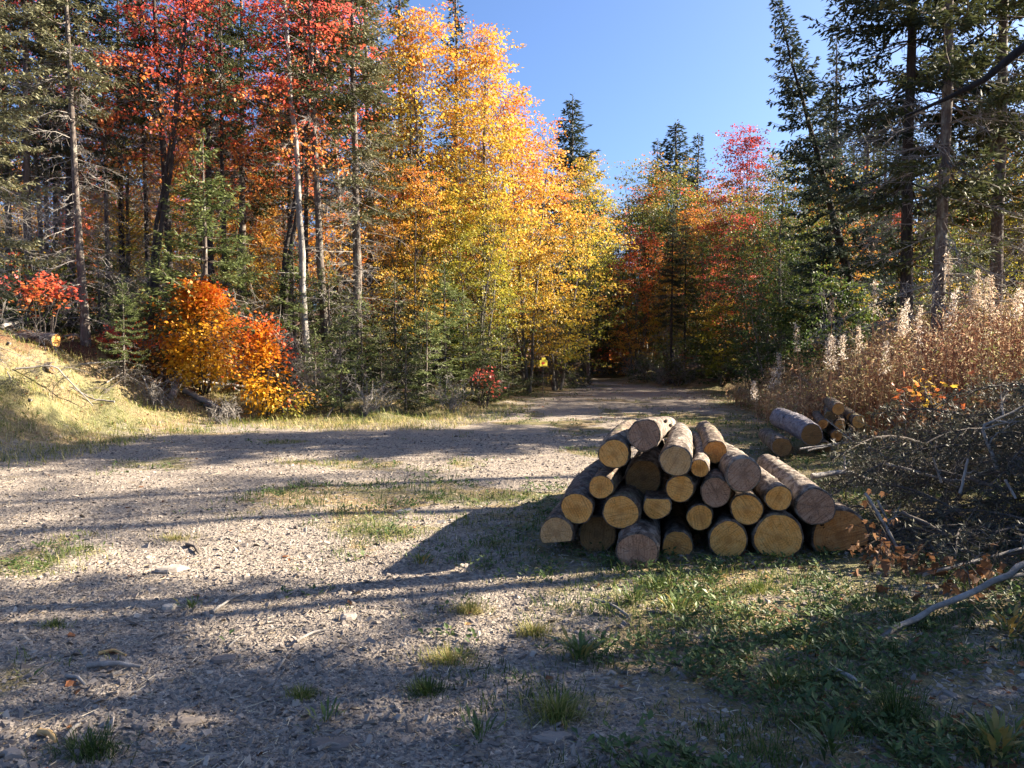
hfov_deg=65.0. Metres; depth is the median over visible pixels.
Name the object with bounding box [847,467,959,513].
spruce bough
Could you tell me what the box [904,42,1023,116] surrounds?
bare tree
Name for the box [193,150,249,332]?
spruce tree
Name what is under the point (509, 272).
maple tree
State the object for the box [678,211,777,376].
maple tree
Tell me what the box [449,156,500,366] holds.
spruce tree
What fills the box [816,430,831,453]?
log
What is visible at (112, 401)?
fallen branch
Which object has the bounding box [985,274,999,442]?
fireweed
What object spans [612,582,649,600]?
weed plant
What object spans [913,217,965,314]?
maple tree
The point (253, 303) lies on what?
fir tree
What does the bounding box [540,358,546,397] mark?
trail sign
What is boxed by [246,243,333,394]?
fir tree
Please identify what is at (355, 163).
spruce tree
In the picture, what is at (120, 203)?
spruce tree
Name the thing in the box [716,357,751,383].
shrub
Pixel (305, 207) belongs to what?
spruce tree
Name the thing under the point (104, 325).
shrub
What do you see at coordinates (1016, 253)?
spruce tree
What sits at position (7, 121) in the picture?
spruce tree
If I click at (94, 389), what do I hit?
spruce bough
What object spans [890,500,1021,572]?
spruce bough
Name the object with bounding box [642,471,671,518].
log
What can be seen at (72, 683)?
fallen leaves
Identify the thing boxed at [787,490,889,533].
spruce bough
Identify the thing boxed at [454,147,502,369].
spruce tree
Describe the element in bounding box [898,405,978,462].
spruce bough
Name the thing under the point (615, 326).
maple tree
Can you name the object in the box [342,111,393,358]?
spruce tree
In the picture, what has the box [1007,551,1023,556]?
spruce bough
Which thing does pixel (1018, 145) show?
spruce tree
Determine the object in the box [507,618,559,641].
grass tuft
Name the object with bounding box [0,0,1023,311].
sky
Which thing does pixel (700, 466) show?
log
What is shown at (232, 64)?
spruce tree
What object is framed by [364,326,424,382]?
shrub
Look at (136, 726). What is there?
stone
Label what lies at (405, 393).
fir tree
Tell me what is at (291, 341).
fir tree
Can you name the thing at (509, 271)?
maple tree
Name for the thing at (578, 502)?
log
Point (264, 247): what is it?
spruce tree
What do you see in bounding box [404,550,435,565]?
weed plant
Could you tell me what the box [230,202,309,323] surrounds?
maple tree
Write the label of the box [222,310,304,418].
maple bush
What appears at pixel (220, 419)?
bare shrub
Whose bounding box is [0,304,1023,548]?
ground
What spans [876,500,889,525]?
fallen branch
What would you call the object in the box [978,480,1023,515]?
spruce bough
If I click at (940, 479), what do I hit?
fallen branch
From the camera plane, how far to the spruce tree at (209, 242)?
24.62 m
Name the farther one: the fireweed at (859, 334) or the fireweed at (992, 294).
the fireweed at (859, 334)
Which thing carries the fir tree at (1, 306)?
on the ground at (98, 418)
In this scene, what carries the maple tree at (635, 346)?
on the ground at (98, 418)
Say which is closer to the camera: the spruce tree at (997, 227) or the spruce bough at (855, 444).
the spruce bough at (855, 444)
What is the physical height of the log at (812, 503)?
0.305 m
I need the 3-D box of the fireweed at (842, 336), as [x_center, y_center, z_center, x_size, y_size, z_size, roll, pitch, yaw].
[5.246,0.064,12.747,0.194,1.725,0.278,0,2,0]
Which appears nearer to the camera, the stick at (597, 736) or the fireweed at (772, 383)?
the stick at (597, 736)
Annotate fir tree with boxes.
[0,215,62,332]
[0,263,29,332]
[17,243,79,334]
[57,232,134,338]
[95,275,151,387]
[111,259,156,345]
[124,248,197,361]
[131,128,275,392]
[144,290,184,351]
[153,259,215,359]
[210,269,294,390]
[211,222,272,384]
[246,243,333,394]
[279,257,372,393]
[280,312,314,376]
[289,328,347,406]
[296,312,331,370]
[300,307,371,416]
[319,290,397,398]
[347,272,432,393]
[355,321,400,399]
[362,301,393,374]
[378,328,439,411]
[388,303,468,404]
[408,260,481,395]
[430,294,511,402]
[449,322,484,379]
[457,314,510,403]
[474,320,533,397]
[492,322,536,394]
[503,334,536,379]
[544,323,579,388]
[558,332,596,386]
[585,326,625,373]
[682,315,715,370]
[739,298,794,385]
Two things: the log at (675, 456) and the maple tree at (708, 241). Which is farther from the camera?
the maple tree at (708, 241)
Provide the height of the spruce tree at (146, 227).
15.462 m
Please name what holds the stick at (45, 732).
on the gravel road
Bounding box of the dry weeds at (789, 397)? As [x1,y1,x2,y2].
[724,279,1023,456]
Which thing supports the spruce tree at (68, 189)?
on the ground at (98, 418)
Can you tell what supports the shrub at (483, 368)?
on the ground at (98, 418)
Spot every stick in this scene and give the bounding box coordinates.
[36,727,57,742]
[61,722,80,742]
[64,673,86,685]
[86,660,141,668]
[98,648,126,655]
[185,543,198,553]
[211,591,249,612]
[227,635,244,646]
[259,626,290,633]
[276,657,285,670]
[296,629,326,642]
[317,742,340,751]
[590,731,619,757]
[593,598,630,617]
[828,665,870,693]
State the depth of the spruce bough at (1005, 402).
7.96 m
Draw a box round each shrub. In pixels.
[0,252,92,333]
[0,259,34,330]
[1,234,129,338]
[92,314,127,345]
[127,309,165,343]
[137,369,182,409]
[176,264,322,382]
[195,293,347,409]
[207,395,242,424]
[272,320,360,406]
[312,297,402,384]
[331,334,375,382]
[345,368,404,416]
[350,319,434,394]
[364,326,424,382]
[374,313,473,396]
[424,374,473,411]
[461,352,498,379]
[487,355,514,374]
[528,350,561,385]
[561,345,618,374]
[590,345,637,375]
[618,351,649,382]
[620,352,679,382]
[625,351,660,373]
[638,355,682,385]
[650,336,726,379]
[651,348,678,369]
[652,354,703,385]
[672,355,701,383]
[682,335,746,383]
[693,349,722,377]
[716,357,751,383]
[887,275,988,337]
[957,276,1017,356]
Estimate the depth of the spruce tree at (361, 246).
41.59 m
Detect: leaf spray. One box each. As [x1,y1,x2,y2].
[846,489,899,572]
[853,557,1023,601]
[872,391,1005,435]
[881,541,956,575]
[940,543,1006,589]
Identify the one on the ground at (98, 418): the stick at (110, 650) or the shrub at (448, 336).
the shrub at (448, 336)
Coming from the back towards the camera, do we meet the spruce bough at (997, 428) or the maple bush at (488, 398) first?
the maple bush at (488, 398)
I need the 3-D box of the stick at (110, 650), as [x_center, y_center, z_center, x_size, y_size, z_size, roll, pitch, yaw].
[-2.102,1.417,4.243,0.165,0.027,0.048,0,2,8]
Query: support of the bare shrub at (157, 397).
on the ground at (98, 418)
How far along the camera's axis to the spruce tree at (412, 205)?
49.74 m
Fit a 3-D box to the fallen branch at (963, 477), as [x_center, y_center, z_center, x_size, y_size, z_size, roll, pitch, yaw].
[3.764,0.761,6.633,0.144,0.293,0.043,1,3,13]
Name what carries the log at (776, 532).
on the gravel road
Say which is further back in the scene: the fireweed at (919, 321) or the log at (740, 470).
the fireweed at (919, 321)
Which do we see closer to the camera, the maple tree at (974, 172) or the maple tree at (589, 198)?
the maple tree at (589, 198)
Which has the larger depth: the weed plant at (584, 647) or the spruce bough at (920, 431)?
the spruce bough at (920, 431)
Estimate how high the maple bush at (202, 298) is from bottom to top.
2.998 m
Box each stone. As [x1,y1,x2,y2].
[0,747,24,759]
[131,722,150,730]
[154,564,189,572]
[161,603,176,609]
[176,715,205,726]
[210,653,236,663]
[308,735,357,751]
[338,612,356,620]
[396,508,413,513]
[531,730,572,744]
[634,747,684,767]
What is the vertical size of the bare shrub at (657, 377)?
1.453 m
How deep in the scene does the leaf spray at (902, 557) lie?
5.66 m
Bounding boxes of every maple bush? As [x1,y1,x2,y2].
[0,271,93,347]
[89,321,171,367]
[114,273,262,395]
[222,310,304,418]
[254,384,327,421]
[470,365,505,408]
[891,368,974,479]
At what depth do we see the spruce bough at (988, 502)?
6.66 m
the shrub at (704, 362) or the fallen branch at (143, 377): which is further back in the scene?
the shrub at (704, 362)
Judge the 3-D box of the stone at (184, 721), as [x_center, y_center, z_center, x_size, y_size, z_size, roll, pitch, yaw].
[-1.387,1.457,3.473,0.121,0.033,0.088,-1,3,-25]
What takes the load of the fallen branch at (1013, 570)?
on the ground at (98, 418)
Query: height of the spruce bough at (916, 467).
0.687 m
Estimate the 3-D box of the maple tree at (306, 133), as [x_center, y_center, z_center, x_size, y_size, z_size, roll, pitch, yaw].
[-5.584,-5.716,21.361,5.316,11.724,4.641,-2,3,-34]
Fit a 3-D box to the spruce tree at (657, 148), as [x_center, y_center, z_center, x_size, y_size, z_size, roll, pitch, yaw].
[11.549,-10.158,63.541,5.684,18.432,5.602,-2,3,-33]
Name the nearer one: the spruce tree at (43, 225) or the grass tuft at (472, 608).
the grass tuft at (472, 608)
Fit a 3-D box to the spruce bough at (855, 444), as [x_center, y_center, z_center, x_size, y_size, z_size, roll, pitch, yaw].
[3.418,0.592,7.428,0.877,0.681,1.608,2,3,44]
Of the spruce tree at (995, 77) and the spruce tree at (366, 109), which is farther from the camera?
the spruce tree at (995, 77)
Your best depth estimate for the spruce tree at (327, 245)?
84.68 m
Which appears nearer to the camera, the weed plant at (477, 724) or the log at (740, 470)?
the weed plant at (477, 724)
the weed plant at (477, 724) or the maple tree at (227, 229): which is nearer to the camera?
the weed plant at (477, 724)
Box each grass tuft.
[18,715,148,767]
[34,615,77,629]
[147,528,206,541]
[278,682,323,704]
[393,635,492,671]
[395,669,465,704]
[439,595,496,616]
[464,669,625,730]
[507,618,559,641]
[617,565,699,594]
[712,569,797,598]
[838,658,958,729]
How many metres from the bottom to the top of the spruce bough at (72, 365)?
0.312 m
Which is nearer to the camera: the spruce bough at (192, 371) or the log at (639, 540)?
the log at (639, 540)
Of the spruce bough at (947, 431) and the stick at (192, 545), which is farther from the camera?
the spruce bough at (947, 431)
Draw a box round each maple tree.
[0,0,134,330]
[0,75,131,333]
[0,142,51,304]
[0,159,52,298]
[35,73,227,323]
[38,208,96,323]
[60,0,262,355]
[63,168,137,306]
[84,127,250,328]
[99,0,279,258]
[100,147,200,328]
[102,207,216,341]
[130,151,296,316]
[131,103,303,330]
[133,109,236,285]
[143,156,343,317]
[180,58,351,361]
[189,166,309,316]
[196,0,389,381]
[228,0,435,357]
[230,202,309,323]
[343,0,508,391]
[350,158,460,389]
[351,219,410,357]
[375,213,437,342]
[408,187,500,355]
[409,186,550,396]
[411,187,494,361]
[416,14,560,387]
[442,84,583,390]
[443,110,610,392]
[449,193,559,361]
[472,249,518,367]
[476,161,636,390]
[486,223,528,332]
[543,152,632,383]
[550,202,638,370]
[559,194,669,366]
[577,166,710,372]
[577,255,636,364]
[588,151,705,371]
[592,225,669,375]
[607,198,718,363]
[631,225,709,359]
[633,202,752,372]
[638,187,723,367]
[644,258,696,367]
[649,174,784,365]
[654,182,796,351]
[658,200,753,379]
[667,122,798,329]
[677,188,824,379]
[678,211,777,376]
[693,291,750,385]
[694,222,801,383]
[703,145,843,372]
[708,214,821,370]
[722,288,817,399]
[734,205,879,374]
[747,156,913,369]
[784,264,896,395]
[821,219,893,335]
[875,163,1023,327]
[877,209,928,326]
[913,205,1018,322]
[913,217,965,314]
[914,130,1023,296]
[951,203,1023,297]
[952,159,1023,352]
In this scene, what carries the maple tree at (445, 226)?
on the ground at (98, 418)
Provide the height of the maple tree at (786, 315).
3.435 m
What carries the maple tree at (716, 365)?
on the ground at (98, 418)
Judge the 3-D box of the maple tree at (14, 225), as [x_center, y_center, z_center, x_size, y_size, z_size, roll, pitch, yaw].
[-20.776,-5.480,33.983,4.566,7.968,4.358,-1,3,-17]
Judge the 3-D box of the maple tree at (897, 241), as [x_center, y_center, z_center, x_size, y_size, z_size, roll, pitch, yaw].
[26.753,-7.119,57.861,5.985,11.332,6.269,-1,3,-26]
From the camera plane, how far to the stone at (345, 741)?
3.26 m
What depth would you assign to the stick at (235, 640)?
4.42 m
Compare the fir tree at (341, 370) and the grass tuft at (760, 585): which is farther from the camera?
the fir tree at (341, 370)
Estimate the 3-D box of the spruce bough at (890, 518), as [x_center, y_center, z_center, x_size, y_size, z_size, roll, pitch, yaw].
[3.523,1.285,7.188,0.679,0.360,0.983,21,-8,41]
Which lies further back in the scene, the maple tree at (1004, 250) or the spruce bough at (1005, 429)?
the maple tree at (1004, 250)
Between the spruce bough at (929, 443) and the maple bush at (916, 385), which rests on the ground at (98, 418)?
the maple bush at (916, 385)
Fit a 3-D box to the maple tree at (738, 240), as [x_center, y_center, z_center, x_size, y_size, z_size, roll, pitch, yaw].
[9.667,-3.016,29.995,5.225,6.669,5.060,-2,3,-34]
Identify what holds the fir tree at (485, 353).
on the ground at (98, 418)
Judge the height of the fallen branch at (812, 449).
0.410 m
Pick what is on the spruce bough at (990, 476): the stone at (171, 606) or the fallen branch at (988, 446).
the fallen branch at (988, 446)
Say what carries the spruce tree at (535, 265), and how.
on the ground at (98, 418)
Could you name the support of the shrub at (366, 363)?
on the ground at (98, 418)
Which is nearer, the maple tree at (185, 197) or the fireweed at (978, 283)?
the fireweed at (978, 283)
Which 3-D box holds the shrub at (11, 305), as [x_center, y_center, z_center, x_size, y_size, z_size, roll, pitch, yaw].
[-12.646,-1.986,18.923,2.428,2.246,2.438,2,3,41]
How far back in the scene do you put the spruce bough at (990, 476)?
6.41 m
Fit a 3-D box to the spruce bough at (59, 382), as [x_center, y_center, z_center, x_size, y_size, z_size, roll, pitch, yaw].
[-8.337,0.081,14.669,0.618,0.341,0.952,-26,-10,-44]
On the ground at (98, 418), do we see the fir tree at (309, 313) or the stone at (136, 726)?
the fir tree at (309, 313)
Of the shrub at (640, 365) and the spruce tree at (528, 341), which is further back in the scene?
the shrub at (640, 365)
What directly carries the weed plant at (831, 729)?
on the gravel road
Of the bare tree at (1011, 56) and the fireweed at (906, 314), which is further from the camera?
the fireweed at (906, 314)
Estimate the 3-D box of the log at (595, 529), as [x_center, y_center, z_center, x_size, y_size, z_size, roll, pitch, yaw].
[0.907,1.150,7.587,0.324,0.308,2.623,0,2,11]
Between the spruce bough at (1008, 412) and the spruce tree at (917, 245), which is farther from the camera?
the spruce tree at (917, 245)
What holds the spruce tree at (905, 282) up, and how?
on the ground at (98, 418)
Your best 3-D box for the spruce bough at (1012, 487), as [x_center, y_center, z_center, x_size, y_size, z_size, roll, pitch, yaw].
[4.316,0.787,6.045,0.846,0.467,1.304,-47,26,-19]
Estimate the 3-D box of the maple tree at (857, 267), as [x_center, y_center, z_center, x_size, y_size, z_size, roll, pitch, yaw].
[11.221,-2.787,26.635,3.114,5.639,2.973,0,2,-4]
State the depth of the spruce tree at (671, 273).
36.78 m
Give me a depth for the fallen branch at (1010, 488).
6.29 m
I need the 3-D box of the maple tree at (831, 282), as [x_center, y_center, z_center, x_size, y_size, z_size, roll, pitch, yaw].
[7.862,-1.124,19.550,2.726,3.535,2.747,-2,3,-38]
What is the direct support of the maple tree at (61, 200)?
on the ground at (98, 418)
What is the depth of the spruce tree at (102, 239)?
35.86 m
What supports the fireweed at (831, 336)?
on the ground at (98, 418)
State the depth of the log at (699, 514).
6.20 m
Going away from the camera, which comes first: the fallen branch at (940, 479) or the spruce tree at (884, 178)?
the fallen branch at (940, 479)
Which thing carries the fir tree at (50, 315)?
on the ground at (98, 418)
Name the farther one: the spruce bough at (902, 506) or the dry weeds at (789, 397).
the dry weeds at (789, 397)
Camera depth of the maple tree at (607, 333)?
48.13 m
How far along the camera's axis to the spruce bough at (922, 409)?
8.17 m
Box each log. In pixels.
[12,332,60,347]
[44,362,57,373]
[539,500,580,543]
[560,459,603,523]
[578,475,624,550]
[589,452,631,498]
[598,419,636,468]
[602,457,643,528]
[615,512,660,566]
[624,439,664,494]
[627,416,676,451]
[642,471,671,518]
[658,422,692,475]
[660,500,693,555]
[665,448,701,502]
[685,479,712,530]
[690,432,709,476]
[696,421,726,463]
[700,462,731,507]
[707,503,747,556]
[716,442,760,491]
[727,490,763,524]
[744,489,803,556]
[753,467,791,510]
[756,454,835,524]
[759,428,791,456]
[769,408,822,445]
[786,497,869,552]
[812,410,827,428]
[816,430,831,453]
[823,396,844,414]
[823,405,835,422]
[824,423,842,441]
[834,414,845,429]
[843,405,852,420]
[844,421,855,439]
[846,407,865,428]
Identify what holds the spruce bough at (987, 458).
on the ground at (98, 418)
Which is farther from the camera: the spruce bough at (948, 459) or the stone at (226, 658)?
the spruce bough at (948, 459)
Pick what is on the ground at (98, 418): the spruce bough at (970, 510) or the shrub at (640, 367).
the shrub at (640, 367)
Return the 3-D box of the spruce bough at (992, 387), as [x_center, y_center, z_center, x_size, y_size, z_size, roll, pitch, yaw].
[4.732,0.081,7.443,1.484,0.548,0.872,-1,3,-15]
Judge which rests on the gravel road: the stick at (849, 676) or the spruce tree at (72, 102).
the stick at (849, 676)
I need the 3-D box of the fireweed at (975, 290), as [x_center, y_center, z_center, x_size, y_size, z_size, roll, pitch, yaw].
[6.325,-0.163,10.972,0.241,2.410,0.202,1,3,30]
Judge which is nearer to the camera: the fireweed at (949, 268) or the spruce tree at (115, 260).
the fireweed at (949, 268)
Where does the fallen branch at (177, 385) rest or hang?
on the ground at (98, 418)
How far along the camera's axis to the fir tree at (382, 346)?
25.99 m
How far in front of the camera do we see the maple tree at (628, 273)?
48.88 m
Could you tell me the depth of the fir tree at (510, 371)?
24.93 m
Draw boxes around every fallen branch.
[1,313,24,330]
[16,365,108,405]
[63,333,87,343]
[69,384,114,402]
[80,362,139,384]
[106,365,147,397]
[133,375,157,401]
[167,374,194,397]
[178,373,256,395]
[203,403,243,419]
[321,360,370,416]
[799,425,899,461]
[807,419,852,451]
[810,453,881,486]
[864,492,907,564]
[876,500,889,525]
[880,561,1023,636]
[885,451,1023,487]
[900,502,1023,550]
[922,535,1023,576]
[933,458,941,482]
[958,459,978,493]
[981,386,1023,468]
[1004,479,1016,498]
[1012,573,1023,577]
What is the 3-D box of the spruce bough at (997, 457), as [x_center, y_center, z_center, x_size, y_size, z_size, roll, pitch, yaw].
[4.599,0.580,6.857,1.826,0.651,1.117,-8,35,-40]
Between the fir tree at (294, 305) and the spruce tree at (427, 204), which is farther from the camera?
the spruce tree at (427, 204)
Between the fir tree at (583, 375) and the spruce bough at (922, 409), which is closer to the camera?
the spruce bough at (922, 409)
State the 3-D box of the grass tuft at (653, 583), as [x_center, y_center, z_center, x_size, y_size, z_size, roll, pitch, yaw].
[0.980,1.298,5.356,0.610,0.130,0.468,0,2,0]
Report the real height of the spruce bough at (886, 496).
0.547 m
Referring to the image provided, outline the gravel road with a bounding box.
[0,378,1023,767]
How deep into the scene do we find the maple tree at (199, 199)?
28.96 m
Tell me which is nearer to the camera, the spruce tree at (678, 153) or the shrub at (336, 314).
the shrub at (336, 314)
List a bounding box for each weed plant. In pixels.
[173,594,210,609]
[298,695,347,733]
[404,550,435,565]
[453,703,509,746]
[546,625,606,661]
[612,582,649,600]
[657,587,700,611]
[755,658,803,691]
[797,712,868,766]
[950,706,1023,766]
[973,600,1023,634]
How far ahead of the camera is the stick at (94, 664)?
4.04 m
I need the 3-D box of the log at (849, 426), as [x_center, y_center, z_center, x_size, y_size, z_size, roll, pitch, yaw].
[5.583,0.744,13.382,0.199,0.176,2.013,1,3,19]
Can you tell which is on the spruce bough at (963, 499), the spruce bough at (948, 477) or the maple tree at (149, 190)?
the spruce bough at (948, 477)
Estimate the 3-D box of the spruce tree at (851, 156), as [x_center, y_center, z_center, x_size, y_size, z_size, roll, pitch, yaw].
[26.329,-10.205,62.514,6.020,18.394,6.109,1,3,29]
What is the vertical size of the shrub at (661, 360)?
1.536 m
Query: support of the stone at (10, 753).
on the gravel road
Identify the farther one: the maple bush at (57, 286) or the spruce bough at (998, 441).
the maple bush at (57, 286)
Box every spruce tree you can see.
[0,0,70,383]
[0,0,94,333]
[0,1,62,322]
[1,0,137,340]
[2,159,53,326]
[16,0,140,345]
[19,151,65,330]
[28,0,88,332]
[51,136,103,330]
[74,0,143,335]
[77,0,167,341]
[80,166,103,323]
[83,98,140,333]
[93,108,144,336]
[105,0,178,348]
[106,0,217,353]
[125,178,145,344]
[161,0,267,348]
[178,0,295,356]
[183,0,261,356]
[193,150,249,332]
[230,113,298,353]
[235,103,309,335]
[245,0,337,355]
[255,0,377,386]
[268,0,338,369]
[280,0,419,389]
[295,147,335,335]
[300,155,332,332]
[308,126,367,359]
[318,146,368,334]
[320,163,367,360]
[324,0,399,364]
[331,137,379,336]
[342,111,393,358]
[349,0,452,379]
[349,178,388,322]
[385,102,451,364]
[387,108,430,328]
[413,151,450,343]
[418,0,494,369]
[436,140,449,351]
[446,118,471,322]
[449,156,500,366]
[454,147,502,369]
[500,227,545,382]
[510,94,631,377]
[516,162,554,365]
[530,201,560,356]
[541,203,563,341]
[621,119,705,361]
[631,138,668,353]
[651,206,692,383]
[673,210,702,381]
[681,133,710,351]
[710,237,740,375]
[764,0,918,389]
[782,0,1023,402]
[789,20,877,353]
[797,98,849,345]
[798,0,1023,408]
[802,96,839,300]
[841,137,860,231]
[843,71,899,317]
[848,126,876,323]
[849,92,899,325]
[862,126,917,355]
[869,129,899,284]
[880,0,1023,380]
[882,93,929,293]
[894,138,931,301]
[900,129,930,321]
[913,79,972,304]
[915,127,973,308]
[925,133,972,299]
[949,107,990,308]
[951,1,1023,319]
[952,64,1023,293]
[953,72,1014,301]
[987,166,1023,291]
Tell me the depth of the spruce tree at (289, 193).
27.50 m
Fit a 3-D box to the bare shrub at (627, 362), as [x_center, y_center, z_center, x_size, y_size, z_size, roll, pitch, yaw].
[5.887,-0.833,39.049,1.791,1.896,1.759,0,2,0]
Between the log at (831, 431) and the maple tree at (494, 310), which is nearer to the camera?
the log at (831, 431)
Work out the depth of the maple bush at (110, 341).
18.71 m
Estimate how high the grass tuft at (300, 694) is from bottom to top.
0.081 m
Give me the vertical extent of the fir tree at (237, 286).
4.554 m
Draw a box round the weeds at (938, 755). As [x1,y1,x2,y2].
[0,379,1023,767]
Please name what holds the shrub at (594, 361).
on the ground at (98, 418)
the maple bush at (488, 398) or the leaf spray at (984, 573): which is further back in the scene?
the maple bush at (488, 398)
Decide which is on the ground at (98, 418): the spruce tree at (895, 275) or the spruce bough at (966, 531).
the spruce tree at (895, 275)
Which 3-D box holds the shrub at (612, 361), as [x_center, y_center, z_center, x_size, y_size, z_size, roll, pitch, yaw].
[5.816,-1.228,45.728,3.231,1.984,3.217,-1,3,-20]
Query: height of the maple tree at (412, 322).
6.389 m
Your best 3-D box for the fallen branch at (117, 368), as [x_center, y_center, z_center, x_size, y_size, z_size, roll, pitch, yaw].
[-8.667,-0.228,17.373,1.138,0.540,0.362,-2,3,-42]
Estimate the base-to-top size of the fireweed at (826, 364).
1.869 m
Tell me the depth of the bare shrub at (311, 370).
19.34 m
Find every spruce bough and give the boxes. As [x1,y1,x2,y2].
[1,375,34,396]
[22,364,41,380]
[25,362,45,378]
[39,374,73,400]
[61,361,81,371]
[80,381,109,393]
[105,366,148,391]
[137,363,165,368]
[153,370,211,381]
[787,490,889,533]
[811,445,998,508]
[821,409,941,485]
[825,410,1002,511]
[830,450,916,492]
[841,427,1013,467]
[841,451,926,481]
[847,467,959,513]
[862,522,949,566]
[866,380,1009,447]
[866,455,935,513]
[867,510,943,551]
[868,505,924,533]
[883,450,1009,512]
[885,459,1017,502]
[888,409,1023,463]
[888,506,962,534]
[890,418,958,443]
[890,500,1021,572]
[890,533,972,552]
[891,417,977,463]
[892,496,1023,539]
[897,494,994,531]
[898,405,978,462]
[899,468,954,496]
[900,449,961,484]
[901,456,1021,505]
[901,484,967,519]
[908,495,987,544]
[910,402,1023,450]
[912,513,1023,553]
[922,439,1010,471]
[923,491,1023,516]
[925,445,1023,519]
[928,511,1010,531]
[929,450,1007,492]
[933,410,1015,460]
[939,372,1023,415]
[941,450,1002,474]
[951,521,1023,565]
[956,426,1022,449]
[957,447,1023,478]
[957,459,1022,499]
[957,476,1023,523]
[958,405,1023,461]
[962,408,1023,455]
[967,438,1023,506]
[968,498,1023,535]
[968,521,1020,547]
[970,390,1023,450]
[973,378,1023,404]
[975,384,1023,409]
[978,477,1023,524]
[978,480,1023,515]
[980,409,1023,475]
[983,403,1023,424]
[987,419,1022,438]
[988,423,1023,441]
[991,479,1023,506]
[1002,519,1023,547]
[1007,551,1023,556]
[1008,369,1023,400]
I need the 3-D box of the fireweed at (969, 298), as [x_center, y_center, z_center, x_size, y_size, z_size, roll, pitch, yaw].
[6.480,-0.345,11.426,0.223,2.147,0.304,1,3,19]
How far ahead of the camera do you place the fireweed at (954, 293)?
10.88 m
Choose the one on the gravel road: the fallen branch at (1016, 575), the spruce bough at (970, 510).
the spruce bough at (970, 510)
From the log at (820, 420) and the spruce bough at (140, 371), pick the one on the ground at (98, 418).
the spruce bough at (140, 371)
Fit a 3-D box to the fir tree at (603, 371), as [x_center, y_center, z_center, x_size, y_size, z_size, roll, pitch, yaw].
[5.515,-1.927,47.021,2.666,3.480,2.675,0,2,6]
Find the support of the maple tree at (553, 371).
on the ground at (98, 418)
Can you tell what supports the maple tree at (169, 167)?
on the ground at (98, 418)
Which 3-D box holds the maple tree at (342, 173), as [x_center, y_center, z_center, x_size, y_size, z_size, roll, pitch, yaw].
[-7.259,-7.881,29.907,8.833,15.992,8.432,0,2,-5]
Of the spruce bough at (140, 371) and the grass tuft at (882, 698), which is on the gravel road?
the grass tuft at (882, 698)
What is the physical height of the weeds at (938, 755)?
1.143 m
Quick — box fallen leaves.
[4,333,1023,767]
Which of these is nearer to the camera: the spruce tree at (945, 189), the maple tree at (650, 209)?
the spruce tree at (945, 189)
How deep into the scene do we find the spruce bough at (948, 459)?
7.75 m
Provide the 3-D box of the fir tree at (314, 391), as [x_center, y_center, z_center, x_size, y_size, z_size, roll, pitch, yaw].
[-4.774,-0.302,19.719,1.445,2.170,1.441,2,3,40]
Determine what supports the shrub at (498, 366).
on the ground at (98, 418)
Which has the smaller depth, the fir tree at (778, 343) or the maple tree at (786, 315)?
the maple tree at (786, 315)
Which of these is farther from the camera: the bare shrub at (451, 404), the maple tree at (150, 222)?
the maple tree at (150, 222)
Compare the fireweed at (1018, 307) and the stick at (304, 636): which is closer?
the stick at (304, 636)
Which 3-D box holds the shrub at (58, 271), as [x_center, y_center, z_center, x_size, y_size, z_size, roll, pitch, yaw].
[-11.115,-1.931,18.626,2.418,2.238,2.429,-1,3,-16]
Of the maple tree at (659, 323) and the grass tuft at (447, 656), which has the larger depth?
the maple tree at (659, 323)
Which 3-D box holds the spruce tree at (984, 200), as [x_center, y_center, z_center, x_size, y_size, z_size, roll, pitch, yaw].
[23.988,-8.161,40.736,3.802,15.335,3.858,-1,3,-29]
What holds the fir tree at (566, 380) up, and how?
on the ground at (98, 418)
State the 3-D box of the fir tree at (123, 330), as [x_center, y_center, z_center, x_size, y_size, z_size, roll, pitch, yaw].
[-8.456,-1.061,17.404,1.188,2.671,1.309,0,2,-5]
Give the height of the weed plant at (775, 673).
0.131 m
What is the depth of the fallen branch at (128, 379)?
17.64 m
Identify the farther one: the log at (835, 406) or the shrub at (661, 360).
the shrub at (661, 360)
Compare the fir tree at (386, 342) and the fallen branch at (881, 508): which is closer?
the fallen branch at (881, 508)
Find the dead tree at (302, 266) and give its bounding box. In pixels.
[269,0,328,392]
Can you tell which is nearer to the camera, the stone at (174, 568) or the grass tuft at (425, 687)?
the grass tuft at (425, 687)
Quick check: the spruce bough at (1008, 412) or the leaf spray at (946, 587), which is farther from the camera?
the spruce bough at (1008, 412)
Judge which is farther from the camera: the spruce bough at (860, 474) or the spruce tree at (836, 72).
the spruce tree at (836, 72)
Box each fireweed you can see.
[750,381,760,423]
[767,368,776,425]
[775,352,781,428]
[790,322,801,395]
[820,335,834,412]
[824,335,837,440]
[829,297,836,394]
[837,334,846,440]
[851,326,864,439]
[866,281,881,431]
[878,340,889,441]
[893,307,910,438]
[901,299,912,435]
[913,304,923,424]
[932,286,959,455]
[939,251,955,439]
[958,284,977,410]
[969,286,982,405]
[971,269,982,423]
[979,276,990,403]
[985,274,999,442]
[1006,287,1023,390]
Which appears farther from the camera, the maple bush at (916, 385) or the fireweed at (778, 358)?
the fireweed at (778, 358)
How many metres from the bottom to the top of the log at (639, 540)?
0.321 m
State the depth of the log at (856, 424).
12.25 m
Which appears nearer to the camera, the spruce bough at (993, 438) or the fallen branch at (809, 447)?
the spruce bough at (993, 438)
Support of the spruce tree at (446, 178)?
on the ground at (98, 418)

